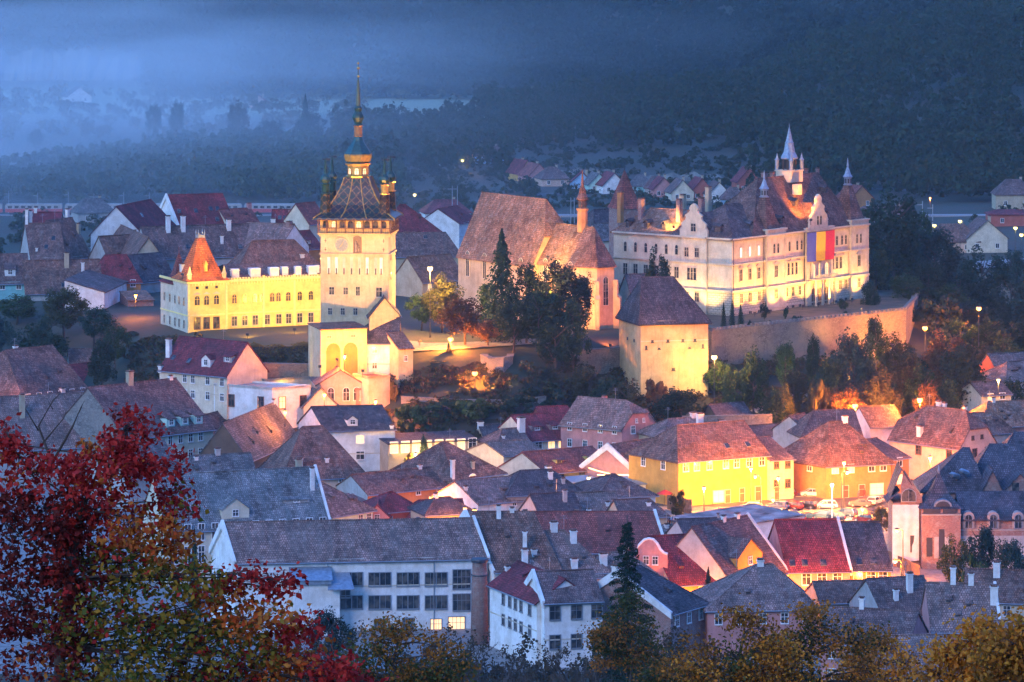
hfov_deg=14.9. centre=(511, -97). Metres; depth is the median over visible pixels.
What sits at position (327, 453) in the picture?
town house
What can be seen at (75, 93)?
village house
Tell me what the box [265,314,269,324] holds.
window
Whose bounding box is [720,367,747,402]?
broadleaf tree
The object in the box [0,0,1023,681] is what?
ground
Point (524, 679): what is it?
bare tree
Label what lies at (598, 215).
town house
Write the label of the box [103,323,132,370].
broadleaf tree
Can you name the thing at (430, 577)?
window
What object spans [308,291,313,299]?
window
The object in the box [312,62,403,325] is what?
clock tower
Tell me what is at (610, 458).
tavern
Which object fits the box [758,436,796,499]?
town house
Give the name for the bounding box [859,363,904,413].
broadleaf tree
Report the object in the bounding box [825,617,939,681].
autumn tree
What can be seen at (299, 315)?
window
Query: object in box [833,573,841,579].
window
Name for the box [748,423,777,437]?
town house
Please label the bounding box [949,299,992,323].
broadleaf tree
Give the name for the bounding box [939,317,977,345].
broadleaf tree
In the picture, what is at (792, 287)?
window
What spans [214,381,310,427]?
villa
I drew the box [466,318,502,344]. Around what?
broadleaf tree
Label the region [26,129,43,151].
broadleaf tree
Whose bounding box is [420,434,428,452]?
broadleaf tree
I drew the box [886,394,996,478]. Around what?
town house
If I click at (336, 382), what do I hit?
hall
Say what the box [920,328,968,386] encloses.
broadleaf tree
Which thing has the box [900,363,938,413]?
broadleaf tree
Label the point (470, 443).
window
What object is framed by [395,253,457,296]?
town house
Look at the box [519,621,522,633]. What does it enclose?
window
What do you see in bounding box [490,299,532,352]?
broadleaf tree
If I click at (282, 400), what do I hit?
window
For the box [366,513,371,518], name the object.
window
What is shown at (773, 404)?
broadleaf tree
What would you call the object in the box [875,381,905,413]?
broadleaf tree
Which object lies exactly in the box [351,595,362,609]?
window
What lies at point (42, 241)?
town house
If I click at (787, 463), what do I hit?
window
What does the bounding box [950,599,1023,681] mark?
autumn tree
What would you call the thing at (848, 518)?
car park
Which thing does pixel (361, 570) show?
school
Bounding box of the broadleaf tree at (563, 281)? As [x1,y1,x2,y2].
[537,257,585,326]
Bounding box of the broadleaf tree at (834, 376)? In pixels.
[807,353,845,408]
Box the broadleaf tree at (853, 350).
[827,326,875,408]
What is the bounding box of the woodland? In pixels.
[0,120,414,200]
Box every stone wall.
[264,363,307,377]
[401,396,545,403]
[480,354,513,372]
[570,346,619,373]
[682,414,771,424]
[708,292,919,367]
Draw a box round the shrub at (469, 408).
[452,397,499,419]
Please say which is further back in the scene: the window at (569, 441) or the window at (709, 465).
the window at (569, 441)
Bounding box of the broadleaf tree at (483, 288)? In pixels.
[475,280,497,322]
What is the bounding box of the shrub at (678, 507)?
[669,489,685,515]
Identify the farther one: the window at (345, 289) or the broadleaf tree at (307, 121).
the broadleaf tree at (307, 121)
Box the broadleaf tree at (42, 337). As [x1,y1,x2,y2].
[11,314,70,356]
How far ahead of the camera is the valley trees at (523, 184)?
1480.31 m
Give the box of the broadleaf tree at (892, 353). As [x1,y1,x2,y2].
[876,331,915,380]
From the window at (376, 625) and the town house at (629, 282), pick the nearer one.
the window at (376, 625)
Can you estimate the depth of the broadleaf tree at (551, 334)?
795.64 m
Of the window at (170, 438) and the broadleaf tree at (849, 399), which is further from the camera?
the broadleaf tree at (849, 399)
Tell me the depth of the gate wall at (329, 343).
789.37 m
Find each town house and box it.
[0,253,27,300]
[0,338,87,395]
[0,382,88,485]
[19,208,64,259]
[22,252,101,300]
[32,207,62,222]
[45,208,89,258]
[62,370,216,466]
[64,269,128,309]
[66,348,98,363]
[69,362,88,381]
[86,439,177,508]
[88,199,175,249]
[88,226,135,258]
[90,224,168,264]
[97,254,142,290]
[119,290,154,306]
[127,252,171,292]
[139,215,270,269]
[141,458,330,585]
[157,329,269,419]
[160,193,229,224]
[174,447,255,471]
[199,398,294,468]
[205,411,224,434]
[218,201,259,223]
[228,232,320,272]
[244,214,310,252]
[257,425,365,487]
[270,209,290,222]
[282,201,320,242]
[297,394,396,471]
[299,229,320,263]
[300,385,338,414]
[321,481,377,518]
[336,463,448,501]
[362,491,413,517]
[365,295,401,330]
[371,493,392,518]
[386,331,414,387]
[390,431,507,483]
[395,232,457,272]
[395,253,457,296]
[396,204,442,231]
[406,498,463,517]
[407,492,472,517]
[425,205,471,249]
[432,475,524,510]
[459,504,561,626]
[465,439,542,466]
[475,420,501,436]
[478,416,529,443]
[486,557,575,663]
[498,446,596,476]
[504,468,582,510]
[518,479,582,510]
[521,518,610,573]
[524,568,604,667]
[532,405,569,419]
[534,497,663,555]
[558,388,656,449]
[573,473,658,501]
[574,208,608,225]
[574,490,617,510]
[591,222,608,251]
[594,551,659,581]
[598,551,709,658]
[606,486,670,523]
[619,273,664,306]
[625,412,771,505]
[634,533,715,590]
[637,407,696,438]
[661,511,671,533]
[665,505,720,533]
[676,508,788,579]
[690,549,819,655]
[702,401,751,420]
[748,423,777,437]
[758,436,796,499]
[767,516,852,589]
[770,412,805,447]
[784,414,894,498]
[787,408,863,443]
[804,579,863,634]
[820,596,928,679]
[833,633,956,681]
[840,521,892,579]
[847,561,925,616]
[855,404,900,443]
[866,437,911,492]
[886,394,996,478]
[920,565,1000,670]
[961,379,1012,410]
[962,405,1015,442]
[964,555,1023,619]
[969,390,1023,430]
[978,351,1023,372]
[984,360,1023,398]
[986,619,1023,631]
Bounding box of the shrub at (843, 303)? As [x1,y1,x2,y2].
[837,299,847,309]
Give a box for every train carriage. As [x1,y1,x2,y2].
[5,203,62,214]
[65,203,121,214]
[227,203,241,207]
[244,203,294,212]
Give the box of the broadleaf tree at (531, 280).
[504,262,548,342]
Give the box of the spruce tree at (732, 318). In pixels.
[728,301,735,325]
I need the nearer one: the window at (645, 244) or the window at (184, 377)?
the window at (184, 377)
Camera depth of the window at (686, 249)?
856.74 m
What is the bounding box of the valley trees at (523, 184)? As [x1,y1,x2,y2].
[0,151,1023,261]
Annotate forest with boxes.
[0,0,969,98]
[328,0,1023,197]
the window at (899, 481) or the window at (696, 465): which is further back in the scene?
the window at (899, 481)
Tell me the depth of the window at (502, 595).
576.45 m
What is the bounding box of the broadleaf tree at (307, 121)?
[292,110,327,137]
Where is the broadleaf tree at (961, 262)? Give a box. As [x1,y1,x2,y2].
[946,254,976,283]
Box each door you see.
[724,489,730,502]
[739,487,744,501]
[755,485,761,500]
[774,486,779,499]
[842,485,848,497]
[859,484,864,495]
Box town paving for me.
[0,485,963,673]
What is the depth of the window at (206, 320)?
836.69 m
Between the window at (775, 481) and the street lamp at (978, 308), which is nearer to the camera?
the window at (775, 481)
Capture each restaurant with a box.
[379,430,479,470]
[497,412,561,449]
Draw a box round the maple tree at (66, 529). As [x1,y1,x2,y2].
[0,394,399,681]
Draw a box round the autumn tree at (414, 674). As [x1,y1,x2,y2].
[331,611,482,681]
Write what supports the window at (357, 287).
in the clock tower at (358, 215)
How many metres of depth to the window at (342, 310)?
800.52 m
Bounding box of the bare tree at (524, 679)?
[520,668,568,681]
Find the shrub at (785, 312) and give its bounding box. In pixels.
[783,308,788,318]
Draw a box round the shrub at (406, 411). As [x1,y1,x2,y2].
[394,404,429,432]
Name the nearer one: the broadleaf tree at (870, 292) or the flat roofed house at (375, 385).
the flat roofed house at (375, 385)
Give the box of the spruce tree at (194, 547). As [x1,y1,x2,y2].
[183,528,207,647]
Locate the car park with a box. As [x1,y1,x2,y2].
[673,508,887,544]
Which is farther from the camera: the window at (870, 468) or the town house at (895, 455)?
the town house at (895, 455)
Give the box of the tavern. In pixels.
[579,438,650,476]
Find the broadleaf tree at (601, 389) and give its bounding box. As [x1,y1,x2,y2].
[589,375,628,398]
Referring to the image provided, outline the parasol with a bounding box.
[657,490,671,494]
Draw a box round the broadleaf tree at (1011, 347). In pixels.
[990,337,1022,352]
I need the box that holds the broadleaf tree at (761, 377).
[740,344,769,413]
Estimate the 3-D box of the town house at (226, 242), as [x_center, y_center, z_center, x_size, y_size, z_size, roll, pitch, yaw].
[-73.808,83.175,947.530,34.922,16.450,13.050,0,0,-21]
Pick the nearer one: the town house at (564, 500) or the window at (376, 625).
the window at (376, 625)
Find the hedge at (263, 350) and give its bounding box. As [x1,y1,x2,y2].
[249,341,307,358]
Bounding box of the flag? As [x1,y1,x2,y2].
[807,229,834,261]
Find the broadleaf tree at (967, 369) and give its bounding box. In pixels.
[939,342,986,404]
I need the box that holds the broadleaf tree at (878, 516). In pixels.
[872,504,887,530]
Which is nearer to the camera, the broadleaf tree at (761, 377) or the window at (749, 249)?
the broadleaf tree at (761, 377)
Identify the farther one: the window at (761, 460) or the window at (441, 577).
the window at (761, 460)
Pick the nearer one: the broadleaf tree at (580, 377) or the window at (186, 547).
the window at (186, 547)
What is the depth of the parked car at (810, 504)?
711.77 m
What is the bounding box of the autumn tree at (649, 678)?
[624,650,718,681]
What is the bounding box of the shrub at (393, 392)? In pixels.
[390,380,397,400]
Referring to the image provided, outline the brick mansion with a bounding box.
[883,431,1023,568]
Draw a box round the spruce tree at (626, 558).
[587,515,655,681]
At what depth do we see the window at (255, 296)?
842.02 m
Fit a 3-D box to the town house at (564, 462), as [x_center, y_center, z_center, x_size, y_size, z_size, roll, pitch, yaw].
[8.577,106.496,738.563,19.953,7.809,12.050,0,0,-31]
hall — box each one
[309,365,361,404]
[610,124,870,315]
[667,503,805,537]
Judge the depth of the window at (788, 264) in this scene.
866.84 m
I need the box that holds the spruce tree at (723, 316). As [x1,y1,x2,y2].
[720,301,726,326]
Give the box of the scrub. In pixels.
[869,250,1023,385]
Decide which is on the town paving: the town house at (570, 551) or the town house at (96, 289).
the town house at (570, 551)
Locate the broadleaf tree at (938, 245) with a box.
[909,225,964,283]
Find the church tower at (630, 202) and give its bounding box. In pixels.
[608,164,637,259]
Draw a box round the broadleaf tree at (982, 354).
[973,344,997,362]
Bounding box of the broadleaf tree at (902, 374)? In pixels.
[874,348,932,416]
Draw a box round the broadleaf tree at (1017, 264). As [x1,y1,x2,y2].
[997,247,1023,298]
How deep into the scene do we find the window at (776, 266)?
861.56 m
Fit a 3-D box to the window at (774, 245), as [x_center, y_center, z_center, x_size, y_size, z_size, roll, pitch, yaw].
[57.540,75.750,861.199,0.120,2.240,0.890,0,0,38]
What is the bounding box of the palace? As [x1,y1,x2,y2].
[159,229,320,332]
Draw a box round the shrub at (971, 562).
[959,554,987,581]
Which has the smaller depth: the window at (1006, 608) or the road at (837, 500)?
the window at (1006, 608)
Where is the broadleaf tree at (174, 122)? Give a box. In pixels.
[168,100,184,133]
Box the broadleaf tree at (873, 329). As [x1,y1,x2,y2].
[866,315,890,376]
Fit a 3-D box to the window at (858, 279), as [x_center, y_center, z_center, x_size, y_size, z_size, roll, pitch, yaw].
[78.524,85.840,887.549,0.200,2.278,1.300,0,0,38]
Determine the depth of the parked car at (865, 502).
714.09 m
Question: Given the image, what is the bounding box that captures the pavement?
[795,493,900,496]
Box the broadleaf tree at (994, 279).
[954,245,1014,318]
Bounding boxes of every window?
[16,285,21,289]
[168,436,172,444]
[178,435,182,443]
[182,374,186,382]
[184,524,191,538]
[184,546,191,563]
[188,434,193,442]
[190,375,194,383]
[190,390,194,398]
[194,295,199,305]
[194,317,200,329]
[198,432,203,441]
[198,523,204,540]
[198,545,204,562]
[203,317,209,328]
[204,295,209,304]
[205,377,209,384]
[205,391,209,400]
[211,522,218,539]
[213,295,219,304]
[213,316,219,328]
[219,378,223,386]
[219,393,223,401]
[228,394,234,406]
[231,316,237,326]
[232,294,236,303]
[242,294,247,302]
[242,315,247,325]
[252,315,257,325]
[253,293,257,302]
[257,396,263,407]
[259,293,262,302]
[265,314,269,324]
[269,292,274,301]
[276,292,280,301]
[276,314,281,324]
[279,396,285,408]
[285,292,290,300]
[286,313,291,323]
[297,291,302,300]
[297,313,302,323]
[300,395,306,407]
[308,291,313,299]
[308,312,313,322]
[327,387,334,400]
[329,287,334,294]
[339,221,343,227]
[340,308,344,314]
[340,595,351,609]
[341,590,350,598]
[343,287,347,294]
[343,387,349,400]
[348,221,352,227]
[351,572,362,586]
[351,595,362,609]
[353,308,357,315]
[353,387,359,400]
[354,168,358,174]
[355,286,359,295]
[356,221,361,227]
[356,435,364,443]
[356,451,364,459]
[362,168,366,174]
[364,221,369,227]
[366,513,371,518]
[368,572,379,586]
[368,595,379,609]
[372,347,376,352]
[372,363,376,368]
[373,221,377,227]
[374,514,379,518]
[374,618,384,630]
[376,287,382,297]
[379,572,390,586]
[379,595,390,609]
[390,441,397,453]
[396,572,407,586]
[396,595,407,609]
[401,441,409,452]
[402,617,413,629]
[408,572,418,586]
[408,595,418,609]
[412,440,420,452]
[424,440,431,448]
[425,572,435,586]
[425,595,435,609]
[430,618,441,629]
[436,572,447,586]
[436,595,447,609]
[448,616,464,628]
[452,569,470,589]
[452,593,470,611]
[457,438,465,449]
[465,251,469,276]
[468,438,476,447]
[482,253,486,278]
[501,593,504,605]
[501,613,504,625]
[507,596,511,608]
[507,616,511,628]
[513,598,516,610]
[513,618,516,631]
[519,600,522,612]
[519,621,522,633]
[527,604,531,616]
[527,624,531,637]
[535,442,542,448]
[548,441,554,448]
[549,605,560,620]
[549,634,560,650]
[567,438,571,446]
[571,604,581,619]
[571,633,581,648]
[582,440,586,445]
[591,603,602,618]
[598,441,602,448]
[623,263,627,274]
[631,425,635,433]
[633,263,637,272]
[634,242,636,251]
[640,458,645,466]
[643,264,647,272]
[643,556,648,564]
[644,243,647,252]
[652,556,657,565]
[654,243,657,253]
[660,461,665,469]
[664,244,667,253]
[674,266,678,278]
[675,245,677,254]
[675,615,679,626]
[683,463,688,472]
[684,247,688,257]
[687,267,690,279]
[687,611,691,623]
[690,267,693,280]
[693,268,696,280]
[694,247,698,257]
[694,292,698,302]
[694,462,699,471]
[699,608,703,620]
[706,461,712,470]
[713,490,724,502]
[714,613,722,624]
[723,460,728,468]
[733,459,739,468]
[739,247,741,257]
[739,269,742,281]
[739,293,743,303]
[746,458,752,467]
[748,246,750,256]
[748,268,751,280]
[748,292,751,302]
[757,245,759,255]
[757,267,760,279]
[757,291,761,301]
[759,457,764,466]
[759,613,766,624]
[773,243,775,253]
[774,265,777,277]
[774,289,778,299]
[774,462,779,469]
[774,479,779,488]
[780,612,788,623]
[785,461,790,468]
[785,479,790,488]
[786,287,788,297]
[787,263,789,275]
[791,262,793,274]
[791,286,794,296]
[795,262,797,274]
[798,285,801,295]
[800,240,802,249]
[801,574,810,585]
[807,466,811,471]
[817,574,826,579]
[832,468,838,473]
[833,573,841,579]
[839,256,842,268]
[839,280,842,289]
[844,279,847,289]
[847,467,854,472]
[853,572,862,578]
[857,255,860,266]
[857,278,860,287]
[866,572,875,577]
[868,466,874,471]
[870,483,883,494]
[878,572,887,576]
[880,465,886,471]
[897,457,902,466]
[897,474,902,484]
[901,488,915,501]
[915,445,920,454]
[946,449,951,457]
[972,448,976,457]
[995,243,999,248]
[999,392,1005,399]
[1003,605,1010,616]
[1012,483,1018,490]
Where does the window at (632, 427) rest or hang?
in the town house at (596, 423)
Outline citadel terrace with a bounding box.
[706,282,909,329]
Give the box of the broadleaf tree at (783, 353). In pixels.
[775,340,795,385]
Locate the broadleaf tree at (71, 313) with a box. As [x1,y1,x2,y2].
[41,285,90,337]
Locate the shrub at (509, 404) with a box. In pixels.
[499,394,537,413]
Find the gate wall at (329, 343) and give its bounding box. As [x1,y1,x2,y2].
[307,321,368,376]
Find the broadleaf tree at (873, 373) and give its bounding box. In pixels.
[852,357,876,401]
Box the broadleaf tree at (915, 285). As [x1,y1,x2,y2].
[888,273,924,298]
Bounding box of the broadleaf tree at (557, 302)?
[523,287,565,348]
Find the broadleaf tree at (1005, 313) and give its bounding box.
[990,269,1023,335]
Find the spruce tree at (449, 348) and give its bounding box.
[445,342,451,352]
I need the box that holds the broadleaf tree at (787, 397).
[779,383,794,418]
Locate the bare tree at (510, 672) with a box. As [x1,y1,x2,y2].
[482,652,528,681]
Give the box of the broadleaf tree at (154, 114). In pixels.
[145,103,161,139]
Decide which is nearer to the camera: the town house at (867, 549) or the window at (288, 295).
the town house at (867, 549)
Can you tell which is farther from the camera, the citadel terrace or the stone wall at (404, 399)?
the citadel terrace
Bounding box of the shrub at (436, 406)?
[421,397,461,421]
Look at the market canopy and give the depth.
727.26 m
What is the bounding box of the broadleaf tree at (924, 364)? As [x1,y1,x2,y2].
[908,348,929,396]
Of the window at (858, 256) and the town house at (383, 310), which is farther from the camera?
the window at (858, 256)
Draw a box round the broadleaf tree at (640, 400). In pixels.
[605,378,654,414]
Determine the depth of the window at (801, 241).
870.87 m
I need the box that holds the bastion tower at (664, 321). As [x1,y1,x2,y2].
[615,276,711,396]
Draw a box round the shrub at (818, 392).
[806,379,832,412]
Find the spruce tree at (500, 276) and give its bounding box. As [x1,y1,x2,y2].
[472,228,522,343]
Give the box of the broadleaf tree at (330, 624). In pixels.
[308,606,357,659]
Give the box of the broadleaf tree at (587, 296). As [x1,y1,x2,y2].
[568,272,594,326]
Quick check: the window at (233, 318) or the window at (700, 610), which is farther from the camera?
the window at (233, 318)
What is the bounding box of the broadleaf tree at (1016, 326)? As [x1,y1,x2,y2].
[1005,318,1023,350]
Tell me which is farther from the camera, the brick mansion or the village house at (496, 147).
the village house at (496, 147)
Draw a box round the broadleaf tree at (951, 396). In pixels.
[936,375,962,408]
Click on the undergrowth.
(452, 378)
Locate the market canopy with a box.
[566,475,594,482]
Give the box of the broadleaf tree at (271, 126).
[253,118,285,141]
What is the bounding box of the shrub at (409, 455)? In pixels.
[404,452,412,461]
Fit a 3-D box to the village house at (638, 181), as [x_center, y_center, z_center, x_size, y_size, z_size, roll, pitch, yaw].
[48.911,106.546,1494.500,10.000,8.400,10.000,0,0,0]
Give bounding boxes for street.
[973,258,1023,267]
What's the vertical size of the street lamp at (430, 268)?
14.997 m
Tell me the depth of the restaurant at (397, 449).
756.66 m
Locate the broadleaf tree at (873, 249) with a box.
[869,226,889,269]
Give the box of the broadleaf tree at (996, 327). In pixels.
[973,316,1009,345]
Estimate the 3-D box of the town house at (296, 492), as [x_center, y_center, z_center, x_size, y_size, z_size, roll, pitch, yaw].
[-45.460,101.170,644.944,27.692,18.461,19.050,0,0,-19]
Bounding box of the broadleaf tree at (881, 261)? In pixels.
[869,247,894,288]
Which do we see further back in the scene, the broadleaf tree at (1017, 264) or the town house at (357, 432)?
the broadleaf tree at (1017, 264)
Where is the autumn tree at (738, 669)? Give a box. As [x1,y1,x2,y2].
[650,592,829,681]
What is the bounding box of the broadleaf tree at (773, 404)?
[756,386,786,422]
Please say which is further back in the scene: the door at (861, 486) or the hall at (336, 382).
the hall at (336, 382)
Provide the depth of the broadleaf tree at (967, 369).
812.76 m
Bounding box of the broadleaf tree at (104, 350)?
[85,335,117,385]
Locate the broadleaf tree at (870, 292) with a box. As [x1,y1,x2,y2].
[860,279,880,304]
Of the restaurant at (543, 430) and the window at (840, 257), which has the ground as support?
the restaurant at (543, 430)
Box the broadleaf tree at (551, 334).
[528,319,581,372]
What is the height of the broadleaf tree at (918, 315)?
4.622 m
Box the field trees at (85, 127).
[0,82,533,140]
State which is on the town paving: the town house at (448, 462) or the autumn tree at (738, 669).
the town house at (448, 462)
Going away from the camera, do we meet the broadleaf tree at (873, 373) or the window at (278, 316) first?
the broadleaf tree at (873, 373)
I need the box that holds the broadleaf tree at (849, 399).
[831,383,866,409]
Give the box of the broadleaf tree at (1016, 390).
[1003,376,1023,399]
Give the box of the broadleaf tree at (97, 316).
[77,305,119,346]
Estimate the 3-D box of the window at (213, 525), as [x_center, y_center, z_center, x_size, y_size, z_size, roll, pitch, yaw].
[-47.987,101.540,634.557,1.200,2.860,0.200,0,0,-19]
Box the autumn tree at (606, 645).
[577,581,673,681]
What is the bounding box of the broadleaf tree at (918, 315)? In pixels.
[912,308,924,322]
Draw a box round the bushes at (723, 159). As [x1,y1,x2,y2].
[396,125,771,210]
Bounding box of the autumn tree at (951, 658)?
[895,604,1023,681]
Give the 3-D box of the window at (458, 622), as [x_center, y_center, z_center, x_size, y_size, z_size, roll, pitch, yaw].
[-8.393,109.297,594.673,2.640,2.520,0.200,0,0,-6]
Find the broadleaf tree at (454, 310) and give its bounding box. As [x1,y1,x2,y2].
[434,294,483,344]
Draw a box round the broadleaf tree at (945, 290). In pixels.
[925,282,970,315]
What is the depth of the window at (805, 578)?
612.73 m
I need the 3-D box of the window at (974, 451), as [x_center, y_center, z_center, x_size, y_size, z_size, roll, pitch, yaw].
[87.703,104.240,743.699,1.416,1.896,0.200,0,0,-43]
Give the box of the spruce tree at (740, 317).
[737,304,744,324]
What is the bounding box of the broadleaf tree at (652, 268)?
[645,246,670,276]
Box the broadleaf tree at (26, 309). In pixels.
[0,293,39,324]
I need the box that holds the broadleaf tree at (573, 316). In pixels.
[557,295,592,378]
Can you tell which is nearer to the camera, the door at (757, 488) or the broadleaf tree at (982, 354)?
the door at (757, 488)
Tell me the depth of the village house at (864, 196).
1416.58 m
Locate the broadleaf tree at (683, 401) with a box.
[650,386,704,420]
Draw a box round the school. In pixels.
[209,515,489,635]
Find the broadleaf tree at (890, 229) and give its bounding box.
[864,184,924,276]
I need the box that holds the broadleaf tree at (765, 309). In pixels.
[759,303,769,321]
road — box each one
[3,184,986,210]
[410,338,550,350]
[657,497,887,507]
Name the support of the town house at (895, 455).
on the town paving
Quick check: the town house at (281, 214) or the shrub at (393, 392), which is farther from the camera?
the town house at (281, 214)
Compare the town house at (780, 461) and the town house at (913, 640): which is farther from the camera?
the town house at (780, 461)
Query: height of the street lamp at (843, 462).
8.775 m
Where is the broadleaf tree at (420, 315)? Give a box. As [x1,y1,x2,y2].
[404,292,431,330]
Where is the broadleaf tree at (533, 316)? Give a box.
[514,285,560,355]
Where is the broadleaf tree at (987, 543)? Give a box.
[963,523,1001,567]
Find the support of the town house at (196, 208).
on the ground
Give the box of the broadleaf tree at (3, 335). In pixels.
[0,314,18,352]
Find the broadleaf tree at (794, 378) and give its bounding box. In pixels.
[779,367,807,412]
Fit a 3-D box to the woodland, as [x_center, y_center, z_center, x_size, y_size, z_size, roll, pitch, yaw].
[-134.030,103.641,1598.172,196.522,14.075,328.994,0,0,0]
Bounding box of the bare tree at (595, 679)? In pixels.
[584,654,621,681]
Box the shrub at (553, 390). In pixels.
[518,382,568,405]
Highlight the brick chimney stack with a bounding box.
[471,557,488,644]
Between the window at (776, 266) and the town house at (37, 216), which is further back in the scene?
the town house at (37, 216)
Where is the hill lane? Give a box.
[389,405,534,425]
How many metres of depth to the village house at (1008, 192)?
1402.46 m
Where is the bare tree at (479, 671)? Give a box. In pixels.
[461,641,507,681]
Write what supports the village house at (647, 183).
on the ground
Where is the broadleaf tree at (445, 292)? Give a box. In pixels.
[421,272,465,332]
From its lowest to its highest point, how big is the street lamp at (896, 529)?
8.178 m
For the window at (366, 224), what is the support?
in the clock tower at (358, 215)
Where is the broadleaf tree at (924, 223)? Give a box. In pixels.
[895,205,934,270]
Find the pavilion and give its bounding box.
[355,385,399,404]
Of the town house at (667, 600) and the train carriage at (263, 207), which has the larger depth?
the train carriage at (263, 207)
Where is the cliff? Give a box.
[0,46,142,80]
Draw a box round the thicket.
[276,618,724,681]
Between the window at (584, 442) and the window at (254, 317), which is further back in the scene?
the window at (254, 317)
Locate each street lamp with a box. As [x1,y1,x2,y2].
[428,266,432,337]
[472,371,477,389]
[702,486,705,510]
[712,355,716,402]
[749,466,752,500]
[753,474,760,504]
[776,476,779,499]
[830,483,833,517]
[841,470,848,507]
[842,460,845,507]
[893,558,901,575]
[895,528,903,575]
[976,306,980,346]
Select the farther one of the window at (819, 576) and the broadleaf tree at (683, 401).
the broadleaf tree at (683, 401)
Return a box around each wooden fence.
[667,495,691,512]
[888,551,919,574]
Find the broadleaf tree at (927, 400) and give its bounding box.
[912,380,941,409]
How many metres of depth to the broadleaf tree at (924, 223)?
959.48 m
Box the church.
[456,170,621,329]
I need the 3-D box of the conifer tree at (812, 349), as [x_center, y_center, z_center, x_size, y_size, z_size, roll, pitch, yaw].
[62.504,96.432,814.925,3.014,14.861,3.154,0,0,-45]
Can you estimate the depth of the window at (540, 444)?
761.44 m
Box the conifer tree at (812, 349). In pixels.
[805,332,819,380]
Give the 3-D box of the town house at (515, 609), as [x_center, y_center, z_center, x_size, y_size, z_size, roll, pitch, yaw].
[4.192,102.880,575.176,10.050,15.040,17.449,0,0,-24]
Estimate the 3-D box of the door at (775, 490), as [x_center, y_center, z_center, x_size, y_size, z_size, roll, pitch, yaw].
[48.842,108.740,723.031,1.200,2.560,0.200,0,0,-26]
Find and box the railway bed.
[0,214,985,216]
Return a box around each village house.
[62,85,92,102]
[70,195,112,222]
[248,93,266,107]
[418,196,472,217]
[474,144,503,163]
[505,157,528,180]
[517,160,543,180]
[533,164,570,186]
[569,169,586,188]
[584,170,602,190]
[595,169,619,193]
[630,172,648,193]
[643,173,659,192]
[648,174,669,196]
[664,176,694,200]
[688,175,708,200]
[702,179,726,201]
[719,184,739,202]
[730,165,757,188]
[836,182,874,207]
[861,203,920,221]
[931,220,980,252]
[964,215,1008,252]
[984,206,1023,226]
[990,176,1023,208]
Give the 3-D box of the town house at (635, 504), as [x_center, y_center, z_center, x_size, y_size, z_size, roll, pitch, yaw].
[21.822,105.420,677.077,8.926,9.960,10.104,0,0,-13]
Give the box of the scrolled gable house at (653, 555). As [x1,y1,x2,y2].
[636,537,668,576]
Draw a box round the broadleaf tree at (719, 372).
[702,356,734,396]
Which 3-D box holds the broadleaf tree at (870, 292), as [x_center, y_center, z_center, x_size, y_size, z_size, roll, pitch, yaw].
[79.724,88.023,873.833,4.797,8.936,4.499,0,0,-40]
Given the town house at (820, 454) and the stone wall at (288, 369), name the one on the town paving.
the town house at (820, 454)
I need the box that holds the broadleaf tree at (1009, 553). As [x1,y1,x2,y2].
[993,537,1023,568]
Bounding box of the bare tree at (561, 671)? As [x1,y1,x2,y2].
[541,647,588,681]
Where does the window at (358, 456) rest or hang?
in the town house at (357, 432)
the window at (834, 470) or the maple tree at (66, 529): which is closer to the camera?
the maple tree at (66, 529)
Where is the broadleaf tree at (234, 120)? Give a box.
[227,99,249,130]
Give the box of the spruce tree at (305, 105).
[301,93,311,134]
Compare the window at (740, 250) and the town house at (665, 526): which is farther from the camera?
the window at (740, 250)
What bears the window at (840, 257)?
in the town hall
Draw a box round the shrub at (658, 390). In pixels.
[644,378,680,420]
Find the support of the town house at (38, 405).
on the ground
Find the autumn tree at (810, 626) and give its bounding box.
[719,599,899,681]
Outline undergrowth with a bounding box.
[122,331,939,438]
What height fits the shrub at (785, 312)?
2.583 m
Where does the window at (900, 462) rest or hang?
in the town house at (895, 455)
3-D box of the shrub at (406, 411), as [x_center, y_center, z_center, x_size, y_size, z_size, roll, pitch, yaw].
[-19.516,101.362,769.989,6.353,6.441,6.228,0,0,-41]
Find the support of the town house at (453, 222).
on the ground
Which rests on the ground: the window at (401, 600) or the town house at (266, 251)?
the town house at (266, 251)
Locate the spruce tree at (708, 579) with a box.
[705,567,711,584]
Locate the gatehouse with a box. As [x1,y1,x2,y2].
[365,317,400,373]
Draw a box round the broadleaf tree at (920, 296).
[918,294,938,305]
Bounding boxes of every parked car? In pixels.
[741,501,762,505]
[766,500,788,509]
[788,500,803,508]
[800,488,815,496]
[801,512,813,517]
[802,500,817,508]
[813,510,830,517]
[817,500,837,508]
[826,511,845,520]
[833,507,857,516]
[848,498,871,506]
[852,513,874,520]
[866,508,876,513]
[867,495,883,504]
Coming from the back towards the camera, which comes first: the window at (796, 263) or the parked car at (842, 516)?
the window at (796, 263)
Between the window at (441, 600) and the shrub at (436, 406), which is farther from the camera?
the shrub at (436, 406)
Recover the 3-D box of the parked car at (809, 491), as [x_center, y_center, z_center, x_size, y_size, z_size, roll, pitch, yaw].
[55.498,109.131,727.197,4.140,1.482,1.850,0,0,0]
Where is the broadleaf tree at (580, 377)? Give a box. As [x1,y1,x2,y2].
[562,361,612,399]
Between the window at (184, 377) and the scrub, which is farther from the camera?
the scrub
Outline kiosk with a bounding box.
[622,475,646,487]
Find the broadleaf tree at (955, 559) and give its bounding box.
[936,533,970,581]
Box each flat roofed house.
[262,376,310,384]
[352,372,389,406]
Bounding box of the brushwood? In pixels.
[34,644,476,681]

